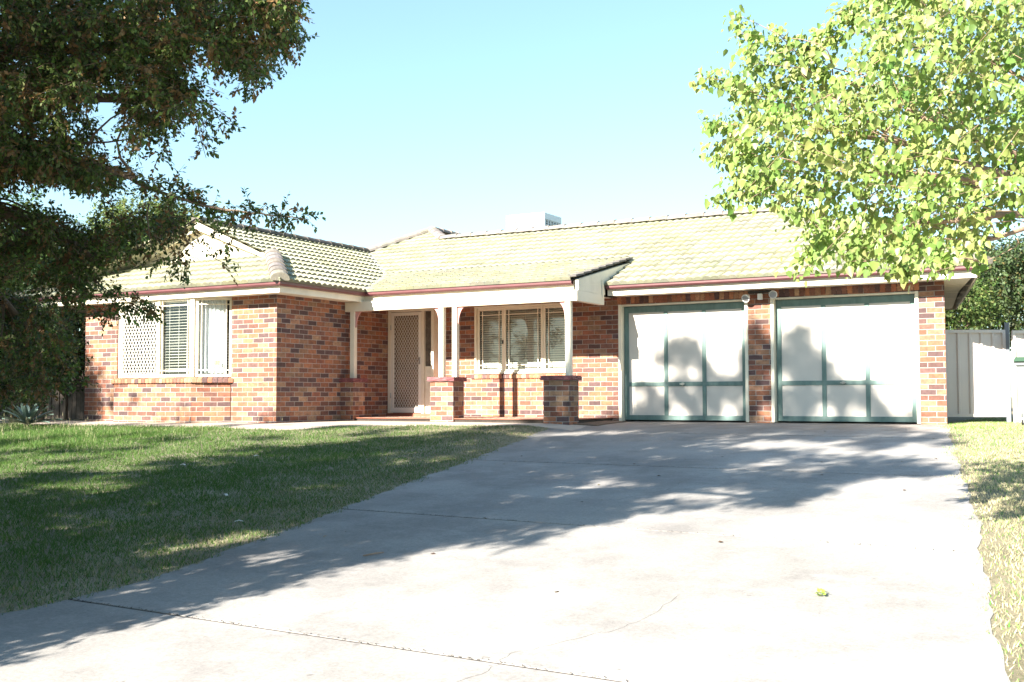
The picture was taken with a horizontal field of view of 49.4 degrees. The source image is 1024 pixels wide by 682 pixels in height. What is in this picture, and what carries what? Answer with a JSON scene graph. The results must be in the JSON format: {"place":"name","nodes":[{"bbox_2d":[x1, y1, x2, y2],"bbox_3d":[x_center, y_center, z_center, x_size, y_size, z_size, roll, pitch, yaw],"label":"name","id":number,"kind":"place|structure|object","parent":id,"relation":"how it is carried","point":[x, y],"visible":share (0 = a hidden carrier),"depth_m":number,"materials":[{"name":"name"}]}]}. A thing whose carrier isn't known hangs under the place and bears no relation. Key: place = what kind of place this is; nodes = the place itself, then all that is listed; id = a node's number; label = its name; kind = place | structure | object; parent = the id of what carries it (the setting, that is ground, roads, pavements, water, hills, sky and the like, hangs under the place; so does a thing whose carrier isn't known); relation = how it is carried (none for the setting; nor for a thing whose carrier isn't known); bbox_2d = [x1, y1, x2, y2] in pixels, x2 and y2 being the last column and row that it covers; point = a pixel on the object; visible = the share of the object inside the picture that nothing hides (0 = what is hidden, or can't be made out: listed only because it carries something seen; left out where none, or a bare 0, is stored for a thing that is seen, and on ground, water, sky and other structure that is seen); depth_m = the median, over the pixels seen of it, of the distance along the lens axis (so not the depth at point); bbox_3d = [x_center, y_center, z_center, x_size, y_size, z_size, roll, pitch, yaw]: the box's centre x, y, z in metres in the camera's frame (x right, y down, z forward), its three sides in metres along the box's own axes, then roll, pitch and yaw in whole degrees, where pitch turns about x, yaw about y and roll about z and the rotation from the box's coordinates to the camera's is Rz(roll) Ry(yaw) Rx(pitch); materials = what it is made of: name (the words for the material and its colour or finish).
{"place":"outdoors","nodes":[
{"label":"outdoors","id":0,"kind":"place"},
{"bbox_2d":[0,420,585,430],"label":"path","id":1,"kind":"structure","parent":0,"point":[295,425],"depth_m":18.82,"materials":[{"name":"concrete"}]},
{"bbox_2d":[0,421,1009,681],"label":"driveway","id":2,"kind":"structure","parent":0,"point":[904,601],"depth_m":7.03,"materials":[{"name":"concrete"}]},
{"bbox_2d":[363,552,383,555],"bbox_3d":[-1.006,1.547,8.090,0.169,0.020,0.014,2,-4,-36],"label":"stick","id":3,"kind":"object","parent":2,"relation":"on","point":[373,553],"visible":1,"depth_m":8.08,"materials":[{"name":"wood"}]},
{"bbox_2d":[71,430,979,681],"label":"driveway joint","id":4,"kind":"object","parent":2,"relation":"on","point":[409,648],"visible":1,"depth_m":5.94,"materials":[{"name":"grey concrete"}]},
{"bbox_2d":[200,438,936,591],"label":"leaf litter","id":5,"kind":"object","parent":2,"relation":"on","point":[599,484],"visible":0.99,"depth_m":10.24,"materials":[{"name":"brown plant"}]},
{"bbox_2d":[573,421,625,425],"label":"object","id":6,"kind":"object","parent":2,"relation":"on","point":[597,423],"visible":1,"depth_m":18.82,"materials":[{"name":"grey concrete"}]},
{"bbox_2d":[814,588,829,595],"bbox_3d":[1.789,1.455,6.441,0.090,0.057,0.116,0,-3,-2],"label":"leaf sprig","id":7,"kind":"object","parent":2,"relation":"on","point":[819,590],"visible":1,"depth_m":6.42,"materials":[{"name":"yellow plant"}]},
{"bbox_2d":[0,397,1023,681],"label":"ground","id":8,"kind":"structure","parent":0,"point":[1008,587],"depth_m":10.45,"materials":[{"name":"green plant"}]},
{"bbox_2d":[0,403,61,424],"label":"agave","id":9,"kind":"object","parent":8,"relation":"on","point":[25,415],"visible":0.86,"depth_m":19.51,"materials":[{"name":"green plant"}]},
{"bbox_2d":[0,336,61,421],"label":"garden shrub","id":10,"kind":"object","parent":8,"relation":"on","point":[26,401],"visible":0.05,"depth_m":20.95,"materials":[{"name":"green plant"}]},
{"bbox_2d":[0,345,84,418],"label":"timber fence","id":11,"kind":"object","parent":8,"relation":"on","point":[76,399],"visible":0.03,"depth_m":23.60,"materials":[{"name":"brown wood"}]},
{"bbox_2d":[4,268,85,419],"bbox_3d":[-9.528,0.102,22.184,2.526,3.197,2.022,-2,-3,29],"label":"garden shrub","id":12,"kind":"object","parent":8,"relation":"on","point":[75,344],"visible":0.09,"depth_m":22.09,"materials":[{"name":"green plant"}]},
{"bbox_2d":[0,186,94,341],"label":"leafy tree","id":13,"kind":"object","parent":8,"relation":"on","point":[12,237],"visible":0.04,"depth_m":25.75,"materials":[{"name":"green plant"}]},
{"bbox_2d":[39,312,85,419],"bbox_3d":[-9.470,0.345,23.136,2.473,2.797,1.872,-2,-3,29],"label":"garden shrub","id":14,"kind":"object","parent":8,"relation":"on","point":[65,396],"visible":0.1,"depth_m":22.95,"materials":[{"name":"green plant"}]},
{"bbox_2d":[24,210,182,336],"bbox_3d":[-12.640,-0.900,32.564,5.415,6.234,8.727,-1,-3,13],"label":"green tree","id":15,"kind":"object","parent":8,"relation":"on","point":[108,242],"visible":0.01,"depth_m":33.43,"materials":[{"name":"green plant"}]},
{"bbox_2d":[70,189,200,236],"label":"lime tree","id":16,"kind":"object","parent":8,"relation":"on","point":[121,205],"visible":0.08,"depth_m":41.08,"materials":[{"name":"green plant"}]},
{"bbox_2d":[0,0,325,409],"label":"overhanging tree","id":17,"kind":"object","parent":8,"relation":"on","point":[142,42],"visible":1,"depth_m":8.37,"materials":[{"name":"green plant"}]},
{"bbox_2d":[354,416,611,422],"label":"porch floor","id":18,"kind":"structure","parent":8,"relation":"on","point":[483,419],"depth_m":19.71,"materials":[{"name":"concrete"}]},
{"bbox_2d":[16,205,992,424],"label":"brick house","id":19,"kind":"structure","parent":8,"relation":"on","point":[651,318],"depth_m":20.03,"materials":[{"name":"brick"}]},
{"bbox_2d":[111,297,232,383],"bbox_3d":[-6.401,0.010,20.466,3.099,1.527,0.551,-2,-3,29],"label":"bay window","id":20,"kind":"structure","parent":19,"relation":"in","point":[206,342],"depth_m":20.06,"materials":[{"name":"paint"}]},
{"bbox_2d":[388,308,438,412],"bbox_3d":[-1.922,0.373,22.104,1.090,2.114,0.424,-2,-3,29],"label":"door","id":21,"kind":"structure","parent":19,"relation":"in","point":[413,334],"depth_m":22.00,"materials":[{"name":"beige paint"}]},
{"bbox_2d":[471,303,575,378],"bbox_3d":[0.227,0.008,21.129,2.250,1.394,0.212,-2,-3,29],"label":"window","id":22,"kind":"structure","parent":19,"relation":"in","point":[514,370],"depth_m":21.23,"materials":[{"name":"paint"}]},
{"bbox_2d":[506,212,560,229],"bbox_3d":[0.535,-2.552,26.965,1.040,0.930,0.900,-2,-3,29],"label":"evaporative cooler","id":23,"kind":"object","parent":19,"relation":"on","point":[530,220],"visible":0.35,"depth_m":26.61,"materials":[{"name":"plastic"}]},
{"bbox_2d":[618,299,748,421],"bbox_3d":[3.006,0.364,19.556,2.394,2.094,0.182,-2,-3,29],"label":"garage door","id":24,"kind":"structure","parent":19,"relation":"in","point":[687,360],"depth_m":19.61,"materials":[{"name":"paint"}]},
{"bbox_2d":[742,290,776,301],"bbox_3d":[4.177,-0.755,18.739,0.610,0.198,0.198,-2,-3,29],"label":"floodlight","id":25,"kind":"object","parent":19,"relation":"attached to","point":[772,294],"visible":1,"depth_m":18.77,"materials":[{"name":"plastic"}]},
{"bbox_2d":[770,291,920,423],"bbox_3d":[5.426,0.290,18.200,2.374,2.094,0.182,-2,-3,29],"label":"garage door","id":26,"kind":"structure","parent":19,"relation":"in","point":[847,357],"depth_m":18.24,"materials":[{"name":"paint"}]},
{"bbox_2d":[945,322,1011,421],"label":"side gate","id":27,"kind":"structure","parent":19,"relation":"attached to","point":[978,378],"depth_m":18.31,"materials":[{"name":"beige metal"}]},
{"bbox_2d":[688,0,1023,294],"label":"broad leaved tree","id":28,"kind":"object","parent":8,"relation":"on","point":[765,176],"visible":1,"depth_m":6.58,"materials":[{"name":"green plant"}]},
{"bbox_2d":[945,272,1009,329],"bbox_3d":[12.007,-0.114,30.337,2.905,4.321,4.191,-2,-3,29],"label":"boundary tree","id":29,"kind":"object","parent":8,"relation":"on","point":[973,308],"visible":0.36,"depth_m":29.39,"materials":[{"name":"green plant"}]},
{"bbox_2d":[952,229,1023,350],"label":"boundary tree","id":30,"kind":"object","parent":8,"relation":"on","point":[993,253],"visible":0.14,"depth_m":32.16,"materials":[{"name":"green plant"}]},
{"bbox_2d":[979,218,1023,349],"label":"boundary tree","id":31,"kind":"object","parent":8,"relation":"on","point":[1017,265],"visible":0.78,"depth_m":31.00,"materials":[{"name":"green plant"}]},
{"bbox_2d":[1011,330,1023,422],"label":"steel fence","id":32,"kind":"object","parent":8,"relation":"on","point":[1017,342],"visible":0.7,"depth_m":18.00,"materials":[{"name":"white metal"}]},
{"bbox_2d":[1013,357,1023,424],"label":"wheelie bin","id":33,"kind":"object","parent":8,"relation":"on","point":[1018,362],"visible":0.94,"depth_m":16.18,"materials":[{"name":"plastic"}]},
{"bbox_2d":[0,0,1023,396],"label":"sky","id":34,"kind":"structure","parent":0,"point":[402,117],"materials":[{"name":"blue"}]}
]}

